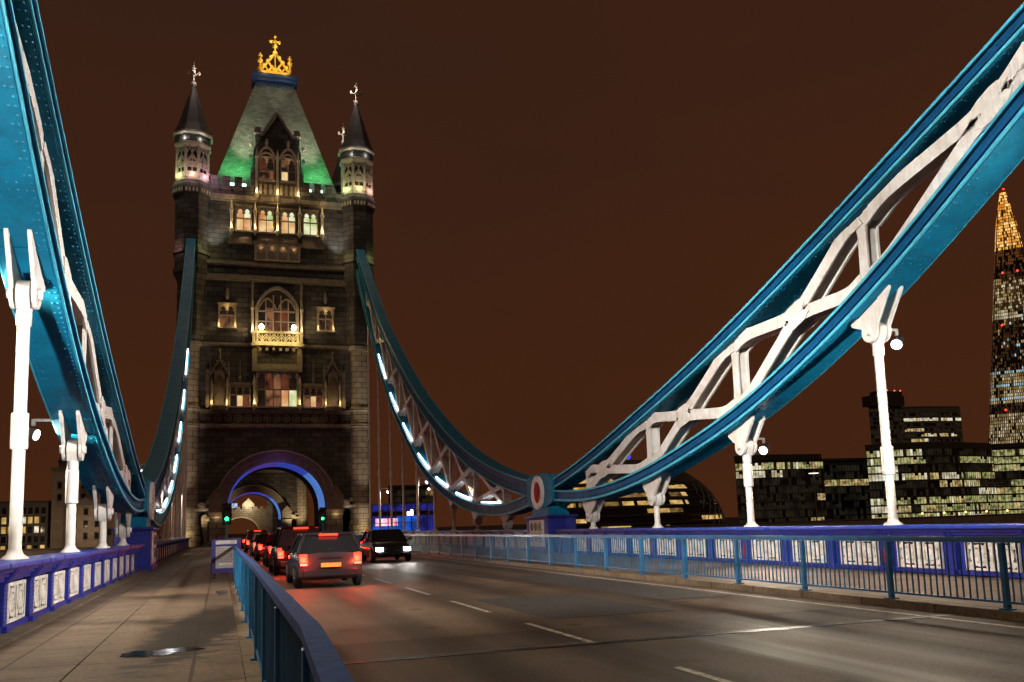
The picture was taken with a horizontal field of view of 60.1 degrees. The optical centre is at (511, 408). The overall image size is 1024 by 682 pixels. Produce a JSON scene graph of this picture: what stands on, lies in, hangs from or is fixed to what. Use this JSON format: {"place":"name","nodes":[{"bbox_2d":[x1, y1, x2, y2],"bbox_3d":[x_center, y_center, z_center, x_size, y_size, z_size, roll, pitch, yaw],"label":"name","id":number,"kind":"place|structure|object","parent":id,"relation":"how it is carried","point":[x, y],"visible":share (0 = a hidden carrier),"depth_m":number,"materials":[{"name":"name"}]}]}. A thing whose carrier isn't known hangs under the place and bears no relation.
{"place":"outdoors","nodes":[
{"label":"outdoors","id":0,"kind":"place"},
{"bbox_2d":[0,547,204,681],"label":"pavement","id":1,"kind":"structure","parent":0,"point":[60,649],"depth_m":13.24,"materials":[{"name":"grey concrete"}]},
{"bbox_2d":[111,478,158,570],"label":"chain pier","id":2,"kind":"structure","parent":1,"relation":"on","point":[143,532],"depth_m":35.50,"materials":[{"name":"blue paint"}]},
{"bbox_2d":[0,0,145,513],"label":"suspension chain","id":3,"kind":"object","parent":2,"relation":"attached to","point":[71,362],"visible":0.94,"depth_m":17.35,"materials":[{"name":"blue paint"}]},
{"bbox_2d":[0,228,44,559],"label":"hanger rod","id":4,"kind":"object","parent":3,"relation":"hanging from","point":[25,297],"visible":1,"depth_m":15.38,"materials":[{"name":"white paint"}]},
{"bbox_2d":[28,419,51,440],"bbox_3d":[-11.315,0.500,21.236,0.962,0.537,0.299,-1,-7,-8],"label":"floodlight","id":5,"kind":"object","parent":3,"relation":"attached to","point":[34,434],"visible":0.65,"depth_m":21.19,"materials":[{"name":"white paint"}]},
{"bbox_2d":[59,410,86,552],"bbox_3d":[-10.360,1.727,20.817,0.560,3.260,1.400,1,-8,-18],"label":"hanger rod","id":6,"kind":"object","parent":3,"relation":"hanging from","point":[73,451],"visible":1,"depth_m":20.76,"materials":[{"name":"white paint"}]},
{"bbox_2d":[92,485,113,547],"bbox_3d":[-12.199,3.229,26.373,0.560,1.832,1.400,1,-8,-18],"label":"hanger rod","id":7,"kind":"object","parent":3,"relation":"hanging from","point":[103,513],"visible":0.98,"depth_m":26.29,"materials":[{"name":"white paint"}]},
{"bbox_2d":[114,512,131,545],"bbox_3d":[-14.013,4.327,31.867,0.560,1.189,1.400,1,-8,-18],"label":"hanger rod","id":8,"kind":"object","parent":3,"relation":"hanging from","point":[122,531],"visible":0.97,"depth_m":31.76,"materials":[{"name":"white paint"}]},
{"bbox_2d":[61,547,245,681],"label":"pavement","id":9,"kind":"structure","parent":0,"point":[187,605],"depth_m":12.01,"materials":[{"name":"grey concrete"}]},
{"bbox_2d":[120,647,204,656],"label":"puddle","id":10,"kind":"object","parent":9,"relation":"on","point":[162,652],"visible":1,"depth_m":10.66,"materials":[{"name":"liquid"}]},
{"bbox_2d":[211,538,240,577],"bbox_3d":[-9.112,4.757,28.196,0.890,1.220,0.600,1,-8,-18],"label":"notice board","id":11,"kind":"object","parent":9,"relation":"on","point":[221,555],"visible":0.8,"depth_m":28.12,"materials":[{"name":"blue paint"}]},
{"bbox_2d":[201,541,208,546],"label":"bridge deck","id":12,"kind":"structure","parent":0,"point":[205,543],"depth_m":151.35,"materials":[{"name":"grey"}]},
{"bbox_2d":[0,547,192,647],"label":"pavement edging","id":13,"kind":"object","parent":12,"relation":"on","point":[19,631],"visible":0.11,"depth_m":16.66,"materials":[{"name":"stone"}]},
{"bbox_2d":[0,544,144,633],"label":"parapet","id":14,"kind":"structure","parent":13,"relation":"on","point":[33,587],"depth_m":16.97,"materials":[{"name":"blue paint"}]},
{"bbox_2d":[156,537,190,562],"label":"parapet","id":15,"kind":"structure","parent":13,"relation":"on","point":[167,548],"depth_m":56.01,"materials":[{"name":"blue paint"}]},
{"bbox_2d":[227,573,261,681],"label":"kerb","id":16,"kind":"structure","parent":12,"relation":"on","point":[252,672],"depth_m":11.45,"materials":[{"name":"stone"}]},
{"bbox_2d":[222,503,231,538],"bbox_3d":[-18.218,7.680,56.481,0.568,3.300,0.563,-5,-8,24],"label":"traffic light","id":17,"kind":"object","parent":16,"relation":"on","point":[226,514],"visible":0.88,"depth_m":56.59,"materials":[{"name":"black paint"}]},
{"bbox_2d":[224,537,353,681],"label":"guard railing","id":18,"kind":"object","parent":16,"relation":"on","point":[290,638],"visible":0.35,"depth_m":5.63,"materials":[{"name":"blue metal"}]},
{"bbox_2d":[232,498,276,532],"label":"gatehouse","id":19,"kind":"object","parent":12,"relation":"on","point":[261,518],"visible":0.48,"depth_m":259.65,"materials":[{"name":"stone"}]},
{"bbox_2d":[411,552,1023,621],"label":"kerb","id":20,"kind":"structure","parent":12,"relation":"on","point":[968,610],"depth_m":16.24,"materials":[{"name":"stone"}]},
{"bbox_2d":[354,534,1023,610],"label":"guard railing","id":21,"kind":"object","parent":20,"relation":"on","point":[508,550],"visible":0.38,"depth_m":17.73,"materials":[{"name":"blue metal"}]},
{"bbox_2d":[371,503,433,530],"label":"glass pavilion","id":22,"kind":"structure","parent":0,"point":[411,517],"depth_m":291.70,"materials":[{"name":"blue glass"}]},
{"bbox_2d":[159,517,738,539],"bbox_3d":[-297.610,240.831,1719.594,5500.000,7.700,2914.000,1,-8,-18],"label":"bank","id":23,"kind":"structure","parent":0,"point":[729,520],"depth_m":1098.35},
{"bbox_2d":[0,500,51,549],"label":"hotel","id":24,"kind":"structure","parent":23,"relation":"on","point":[36,524],"depth_m":257.98,"materials":[{"name":"concrete"}]},
{"bbox_2d":[0,536,6,544],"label":"window","id":25,"kind":"structure","parent":24,"relation":"in","point":[2,538],"depth_m":255.18,"materials":[{"name":"glass"}]},
{"bbox_2d":[0,526,6,534],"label":"window","id":26,"kind":"structure","parent":24,"relation":"in","point":[3,529],"depth_m":255.61,"materials":[{"name":"glass"}]},
{"bbox_2d":[0,507,7,515],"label":"window","id":27,"kind":"structure","parent":24,"relation":"in","point":[4,510],"depth_m":256.24,"materials":[{"name":"glass"}]},
{"bbox_2d":[26,535,32,543],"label":"window","id":28,"kind":"structure","parent":24,"relation":"in","point":[29,538],"depth_m":257.37,"materials":[{"name":"glass"}]},
{"bbox_2d":[27,516,33,524],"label":"window","id":29,"kind":"structure","parent":24,"relation":"in","point":[29,518],"depth_m":257.99,"materials":[{"name":"glass"}]},
{"bbox_2d":[27,507,33,514],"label":"window","id":30,"kind":"structure","parent":24,"relation":"in","point":[30,510],"depth_m":258.44,"materials":[{"name":"glass"}]},
{"bbox_2d":[33,525,39,533],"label":"window","id":31,"kind":"structure","parent":24,"relation":"in","point":[36,529],"depth_m":258.25,"materials":[{"name":"glass"}]},
{"bbox_2d":[33,506,39,514],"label":"window","id":32,"kind":"structure","parent":24,"relation":"in","point":[36,509],"depth_m":258.94,"materials":[{"name":"glass"}]},
{"bbox_2d":[39,535,45,542],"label":"window","id":33,"kind":"structure","parent":24,"relation":"in","point":[42,539],"depth_m":258.44,"materials":[{"name":"glass"}]},
{"bbox_2d":[39,525,45,533],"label":"window","id":34,"kind":"structure","parent":24,"relation":"in","point":[42,527],"depth_m":258.75,"materials":[{"name":"glass"}]},
{"bbox_2d":[40,506,46,514],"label":"window","id":35,"kind":"structure","parent":24,"relation":"in","point":[43,510],"depth_m":259.45,"materials":[{"name":"glass"}]},
{"bbox_2d":[50,456,120,547],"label":"building","id":36,"kind":"structure","parent":23,"relation":"on","point":[87,530],"depth_m":259.45,"materials":[{"name":"brick"}]},
{"bbox_2d":[388,485,432,503],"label":"apartment block","id":37,"kind":"structure","parent":23,"relation":"on","point":[425,495],"depth_m":424.46,"materials":[{"name":"black glass"}]},
{"bbox_2d":[0,513,1023,558],"bbox_3d":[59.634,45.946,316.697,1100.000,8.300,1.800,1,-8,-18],"label":"embankment wall","id":38,"kind":"structure","parent":23,"relation":"on","point":[990,518],"depth_m":342.58,"materials":[{"name":"stone"}]},
{"bbox_2d":[567,455,725,528],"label":"glass hall","id":39,"kind":"structure","parent":23,"relation":"on","point":[688,497],"depth_m":330.70,"materials":[{"name":"black glass"}]},
{"bbox_2d":[734,454,826,522],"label":"office block","id":40,"kind":"structure","parent":23,"relation":"on","point":[783,488],"depth_m":349.97,"materials":[{"name":"black glass"}]},
{"bbox_2d":[809,472,818,519],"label":"street lamp","id":41,"kind":"object","parent":23,"relation":"on","point":[813,473],"visible":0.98,"depth_m":339.37,"materials":[{"name":"grey metal"}]},
{"bbox_2d":[822,458,871,519],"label":"office block","id":42,"kind":"structure","parent":23,"relation":"on","point":[846,485],"depth_m":392.45,"materials":[{"name":"black glass"}]},
{"bbox_2d":[868,407,905,444],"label":"hospital tower","id":43,"kind":"structure","parent":23,"relation":"on","point":[896,425],"depth_m":859.33,"materials":[{"name":"concrete"}]},
{"bbox_2d":[862,390,904,406],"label":"tower head","id":44,"kind":"object","parent":43,"relation":"on","point":[895,398],"visible":0.77,"depth_m":860.93},
{"bbox_2d":[865,442,998,517],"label":"office block","id":45,"kind":"structure","parent":23,"relation":"on","point":[940,478],"depth_m":371.90,"materials":[{"name":"black glass"}]},
{"bbox_2d":[902,406,963,442],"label":"hospital block","id":46,"kind":"structure","parent":23,"relation":"on","point":[932,424],"depth_m":884.40,"materials":[{"name":"glass"}]},
{"bbox_2d":[988,188,1023,443],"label":"glass spire","id":47,"kind":"structure","parent":23,"relation":"on","point":[1006,416],"depth_m":1229.61,"materials":[{"name":"gold glass"}]},
{"bbox_2d":[990,442,1023,513],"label":"office block","id":48,"kind":"structure","parent":23,"relation":"on","point":[1008,460],"depth_m":392.16,"materials":[{"name":"black glass"}]},
{"bbox_2d":[0,0,1023,535],"label":"sky","id":49,"kind":"structure","parent":0,"point":[573,198],"materials":[{"name":"brown"}]},
{"bbox_2d":[228,537,1023,681],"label":"road","id":50,"kind":"structure","parent":0,"point":[370,616],"depth_m":11.54,"materials":[{"name":"grey asphalt"}]},
{"bbox_2d":[248,533,259,555],"bbox_3d":[-15.963,8.758,57.230,2.120,1.437,4.345,1,-8,-18],"label":"car","id":51,"kind":"object","parent":50,"relation":"on","point":[254,538],"visible":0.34,"depth_m":55.53,"materials":[{"name":"paint"}]},
{"bbox_2d":[242,530,266,552],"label":"car","id":52,"kind":"object","parent":50,"relation":"on","point":[249,535],"visible":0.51,"depth_m":66.59,"materials":[{"name":"paint"}]},
{"bbox_2d":[201,469,307,540],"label":"bridge tower","id":53,"kind":"structure","parent":50,"relation":"on","point":[284,493],"depth_m":170.76,"materials":[{"name":"stone"}]},
{"bbox_2d":[251,533,270,560],"bbox_3d":[-12.954,7.433,47.785,2.120,1.437,4.345,1,-8,-18],"label":"car","id":54,"kind":"object","parent":50,"relation":"on","point":[259,548],"visible":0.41,"depth_m":46.00,"materials":[{"name":"paint"}]},
{"bbox_2d":[260,533,274,566],"bbox_3d":[-10.221,6.309,39.815,2.120,1.437,4.345,1,-8,-18],"label":"car","id":55,"kind":"object","parent":50,"relation":"on","point":[267,551],"visible":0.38,"depth_m":38.17,"materials":[{"name":"paint"}]},
{"bbox_2d":[265,526,321,574],"bbox_3d":[-7.930,5.179,32.550,2.120,1.657,4.645,1,-8,-18],"label":"car","id":56,"kind":"object","parent":50,"relation":"on","point":[283,537],"visible":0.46,"depth_m":30.66,"materials":[{"name":"paint"}]},
{"bbox_2d":[282,532,362,587],"bbox_3d":[-5.410,4.256,25.224,2.120,1.437,4.345,1,-8,-18],"label":"car","id":57,"kind":"object","parent":50,"relation":"on","point":[325,556],"visible":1,"depth_m":23.43,"materials":[{"name":"paint"}]},
{"bbox_2d":[319,507,325,530],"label":"traffic light","id":58,"kind":"object","parent":50,"relation":"on","point":[322,515],"visible":0.85,"depth_m":79.92,"materials":[{"name":"black paint"}]},
{"bbox_2d":[360,529,411,562],"bbox_3d":[-5.846,6.286,40.756,2.120,1.437,4.345,1,-8,-18],"label":"car","id":59,"kind":"object","parent":50,"relation":"on","point":[383,543],"visible":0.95,"depth_m":39.55,"materials":[{"name":"paint"}]},
{"bbox_2d":[362,574,731,681],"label":"lane marking","id":60,"kind":"object","parent":50,"relation":"on","point":[679,667],"visible":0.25,"depth_m":11.78,"materials":[{"name":"paint"}]},
{"bbox_2d":[475,594,674,618],"bbox_3d":[0.972,3.625,16.383,2.200,0.003,4.400,1,-8,-18],"label":"road patch","id":61,"kind":"object","parent":50,"relation":"on","point":[560,606],"visible":1,"depth_m":15.97,"materials":[{"name":"grey asphalt"}]},
{"bbox_2d":[511,575,722,599],"bbox_3d":[2.013,4.217,21.210,1.400,0.003,9.400,1,-8,-18],"label":"road patch","id":62,"kind":"object","parent":50,"relation":"on","point":[655,593],"visible":1,"depth_m":19.82,"materials":[{"name":"grey asphalt"}]},
{"bbox_2d":[343,614,954,663],"bbox_3d":[1.879,2.937,11.318,9.550,0.004,0.120,1,-8,-18],"label":"expansion joint","id":63,"kind":"object","parent":50,"relation":"on","point":[637,640],"visible":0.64,"depth_m":11.18,"materials":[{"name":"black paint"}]},
{"bbox_2d":[416,556,1023,628],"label":"edge line","id":64,"kind":"object","parent":50,"relation":"on","point":[777,598],"visible":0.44,"depth_m":15.49,"materials":[{"name":"paint"}]},
{"bbox_2d":[360,544,1023,609],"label":"pavement","id":65,"kind":"structure","parent":0,"point":[953,588],"depth_m":18.95,"materials":[{"name":"grey concrete"}]},
{"bbox_2d":[172,34,375,547],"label":"bridge tower","id":66,"kind":"structure","parent":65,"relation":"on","point":[273,219],"depth_m":99.81,"materials":[{"name":"stone"}]},
{"bbox_2d":[141,238,195,525],"bbox_3d":[-25.561,-6.800,67.364,0.932,31.588,59.032,1,-8,-18],"label":"suspension chain","id":67,"kind":"object","parent":66,"relation":"attached to","point":[160,469],"visible":0.87,"depth_m":63.20,"materials":[{"name":"blue paint"}]},
{"bbox_2d":[155,526,161,540],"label":"hanger rod","id":68,"kind":"object","parent":67,"relation":"hanging from","point":[159,531],"visible":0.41,"depth_m":48.62,"materials":[{"name":"white paint"}]},
{"bbox_2d":[160,521,165,540],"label":"hanger rod","id":69,"kind":"object","parent":67,"relation":"hanging from","point":[163,532],"visible":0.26,"depth_m":54.29,"materials":[{"name":"white paint"}]},
{"bbox_2d":[166,512,170,539],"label":"hanger rod","id":70,"kind":"object","parent":67,"relation":"hanging from","point":[168,529],"visible":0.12,"depth_m":59.57,"materials":[{"name":"white paint"}]},
{"bbox_2d":[170,494,174,538],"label":"hanger rod","id":71,"kind":"object","parent":67,"relation":"hanging from","point":[172,519],"visible":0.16,"depth_m":65.30,"materials":[{"name":"white paint"}]},
{"bbox_2d":[175,471,178,538],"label":"hanger rod","id":72,"kind":"object","parent":67,"relation":"hanging from","point":[176,516],"visible":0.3,"depth_m":70.90,"materials":[{"name":"white paint"}]},
{"bbox_2d":[178,447,181,537],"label":"hanger rod","id":73,"kind":"object","parent":67,"relation":"hanging from","point":[180,486],"visible":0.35,"depth_m":76.45,"materials":[{"name":"white paint"}]},
{"bbox_2d":[181,409,185,537],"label":"hanger rod","id":74,"kind":"object","parent":67,"relation":"hanging from","point":[183,479],"visible":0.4,"depth_m":82.62,"materials":[{"name":"white paint"}]},
{"bbox_2d":[184,386,187,537],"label":"hanger rod","id":75,"kind":"object","parent":67,"relation":"hanging from","point":[185,483],"visible":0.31,"depth_m":88.44,"materials":[{"name":"white paint"}]},
{"bbox_2d":[217,302,236,328],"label":"window","id":76,"kind":"structure","parent":66,"relation":"in","point":[226,310],"depth_m":97.97,"materials":[{"name":"glass"}]},
{"bbox_2d":[228,383,251,407],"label":"window","id":77,"kind":"structure","parent":66,"relation":"in","point":[239,394],"depth_m":97.19,"materials":[{"name":"glass"}]},
{"bbox_2d":[235,204,252,232],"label":"window","id":78,"kind":"structure","parent":66,"relation":"in","point":[243,212],"depth_m":99.92,"materials":[{"name":"glass"}]},
{"bbox_2d":[257,206,274,234],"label":"window","id":79,"kind":"structure","parent":66,"relation":"in","point":[265,214],"depth_m":100.69,"materials":[{"name":"glass"}]},
{"bbox_2d":[258,155,274,181],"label":"window","id":80,"kind":"structure","parent":66,"relation":"in","point":[266,163],"depth_m":101.38,"materials":[{"name":"glass"}]},
{"bbox_2d":[255,286,298,331],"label":"arched window","id":81,"kind":"structure","parent":66,"relation":"in","point":[276,308],"depth_m":99.88,"materials":[{"name":"glass"}]},
{"bbox_2d":[256,369,298,407],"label":"window","id":82,"kind":"structure","parent":66,"relation":"in","point":[274,388],"depth_m":98.40,"materials":[{"name":"glass"}]},
{"bbox_2d":[280,208,296,235],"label":"window","id":83,"kind":"structure","parent":66,"relation":"in","point":[287,215],"depth_m":101.45,"materials":[{"name":"glass"}]},
{"bbox_2d":[280,157,296,183],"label":"window","id":84,"kind":"structure","parent":66,"relation":"in","point":[287,165],"depth_m":102.10,"materials":[{"name":"glass"}]},
{"bbox_2d":[301,209,318,237],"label":"window","id":85,"kind":"structure","parent":66,"relation":"in","point":[309,218],"depth_m":102.20,"materials":[{"name":"glass"}]},
{"bbox_2d":[302,385,324,408],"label":"window","id":86,"kind":"structure","parent":66,"relation":"in","point":[312,394],"depth_m":99.66,"materials":[{"name":"glass"}]},
{"bbox_2d":[316,306,334,332],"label":"window","id":87,"kind":"structure","parent":66,"relation":"in","point":[325,315],"depth_m":101.33,"materials":[{"name":"glass"}]},
{"bbox_2d":[356,249,532,515],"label":"suspension chain","id":88,"kind":"object","parent":66,"relation":"attached to","point":[500,480],"visible":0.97,"depth_m":65.97,"materials":[{"name":"blue paint"}]},
{"bbox_2d":[367,327,371,529],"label":"hanger rod","id":89,"kind":"object","parent":88,"relation":"hanging from","point":[369,430],"visible":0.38,"depth_m":94.66,"materials":[{"name":"white paint"}]},
{"bbox_2d":[377,365,380,529],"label":"hanger rod","id":90,"kind":"object","parent":88,"relation":"hanging from","point":[379,471],"visible":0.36,"depth_m":88.72,"materials":[{"name":"white paint"}]},
{"bbox_2d":[389,404,392,528],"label":"hanger rod","id":91,"kind":"object","parent":88,"relation":"hanging from","point":[391,476],"visible":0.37,"depth_m":82.45,"materials":[{"name":"white paint"}]},
{"bbox_2d":[399,428,405,530],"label":"hanger rod","id":92,"kind":"object","parent":88,"relation":"hanging from","point":[403,479],"visible":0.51,"depth_m":76.88,"materials":[{"name":"white paint"}]},
{"bbox_2d":[413,458,420,530],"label":"hanger rod","id":93,"kind":"object","parent":88,"relation":"hanging from","point":[417,492],"visible":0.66,"depth_m":71.22,"materials":[{"name":"white paint"}]},
{"bbox_2d":[430,483,437,530],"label":"hanger rod","id":94,"kind":"object","parent":88,"relation":"hanging from","point":[433,489],"visible":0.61,"depth_m":65.43,"materials":[{"name":"white paint"}]},
{"bbox_2d":[448,483,457,529],"bbox_3d":[-3.961,6.641,60.170,0.560,3.225,1.400,1,-8,-18],"label":"hanger rod","id":95,"kind":"object","parent":88,"relation":"hanging from","point":[453,507],"visible":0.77,"depth_m":60.05,"materials":[{"name":"white paint"}]},
{"bbox_2d":[472,512,483,529],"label":"hanger rod","id":96,"kind":"object","parent":88,"relation":"hanging from","point":[477,520],"visible":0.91,"depth_m":54.35,"materials":[{"name":"white paint"}]},
{"bbox_2d":[500,515,514,529],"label":"hanger rod","id":97,"kind":"object","parent":88,"relation":"hanging from","point":[507,522],"visible":1,"depth_m":48.67,"materials":[{"name":"white paint"}]},
{"bbox_2d":[362,529,526,549],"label":"parapet","id":98,"kind":"structure","parent":65,"relation":"on","point":[516,531],"depth_m":53.49,"materials":[{"name":"blue paint"}]},
{"bbox_2d":[524,473,577,552],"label":"chain pier","id":99,"kind":"structure","parent":65,"relation":"on","point":[549,515],"depth_m":41.57,"materials":[{"name":"blue paint"}]},
{"bbox_2d":[553,2,1023,501],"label":"suspension chain","id":100,"kind":"object","parent":99,"relation":"attached to","point":[963,135],"visible":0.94,"depth_m":22.47,"materials":[{"name":"blue paint"}]},
{"bbox_2d":[582,500,603,528],"bbox_3d":[3.468,4.495,37.607,0.560,1.189,1.400,1,-8,-18],"label":"hanger rod","id":101,"kind":"object","parent":100,"relation":"hanging from","point":[592,508],"visible":0.98,"depth_m":37.49,"materials":[{"name":"white paint"}]},
{"bbox_2d":[643,476,670,527],"bbox_3d":[5.282,3.397,32.113,0.560,1.832,1.400,1,-8,-18],"label":"hanger rod","id":102,"kind":"object","parent":100,"relation":"hanging from","point":[656,489],"visible":0.99,"depth_m":32.02,"materials":[{"name":"white paint"}]},
{"bbox_2d":[728,416,764,526],"bbox_3d":[7.121,1.895,26.557,0.560,3.260,1.400,1,-8,-18],"label":"hanger rod","id":103,"kind":"object","parent":100,"relation":"hanging from","point":[744,437],"visible":1,"depth_m":26.50,"materials":[{"name":"white paint"}]},
{"bbox_2d":[758,438,769,454],"bbox_3d":[7.674,1.159,27.409,0.942,0.537,0.357,3,-9,-32],"label":"floodlight","id":104,"kind":"object","parent":100,"relation":"attached to","point":[764,449],"visible":0.89,"depth_m":27.43,"materials":[{"name":"white paint"}]},
{"bbox_2d":[851,285,902,524],"bbox_3d":[8.919,-0.069,21.137,0.560,5.642,1.400,1,-8,-18],"label":"hanger rod","id":105,"kind":"object","parent":100,"relation":"hanging from","point":[873,322],"visible":0.99,"depth_m":21.14,"materials":[{"name":"white paint"}]},
{"bbox_2d":[890,328,903,349],"bbox_3d":[9.461,-1.746,22.030,0.931,0.538,0.348,3,-9,-32],"label":"floodlight","id":106,"kind":"object","parent":100,"relation":"attached to","point":[897,341],"visible":0.9,"depth_m":22.06,"materials":[{"name":"white glass"}]},
{"bbox_2d":[554,523,1023,578],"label":"parapet","id":107,"kind":"structure","parent":65,"relation":"on","point":[999,529],"depth_m":21.97,"materials":[{"name":"blue paint"}]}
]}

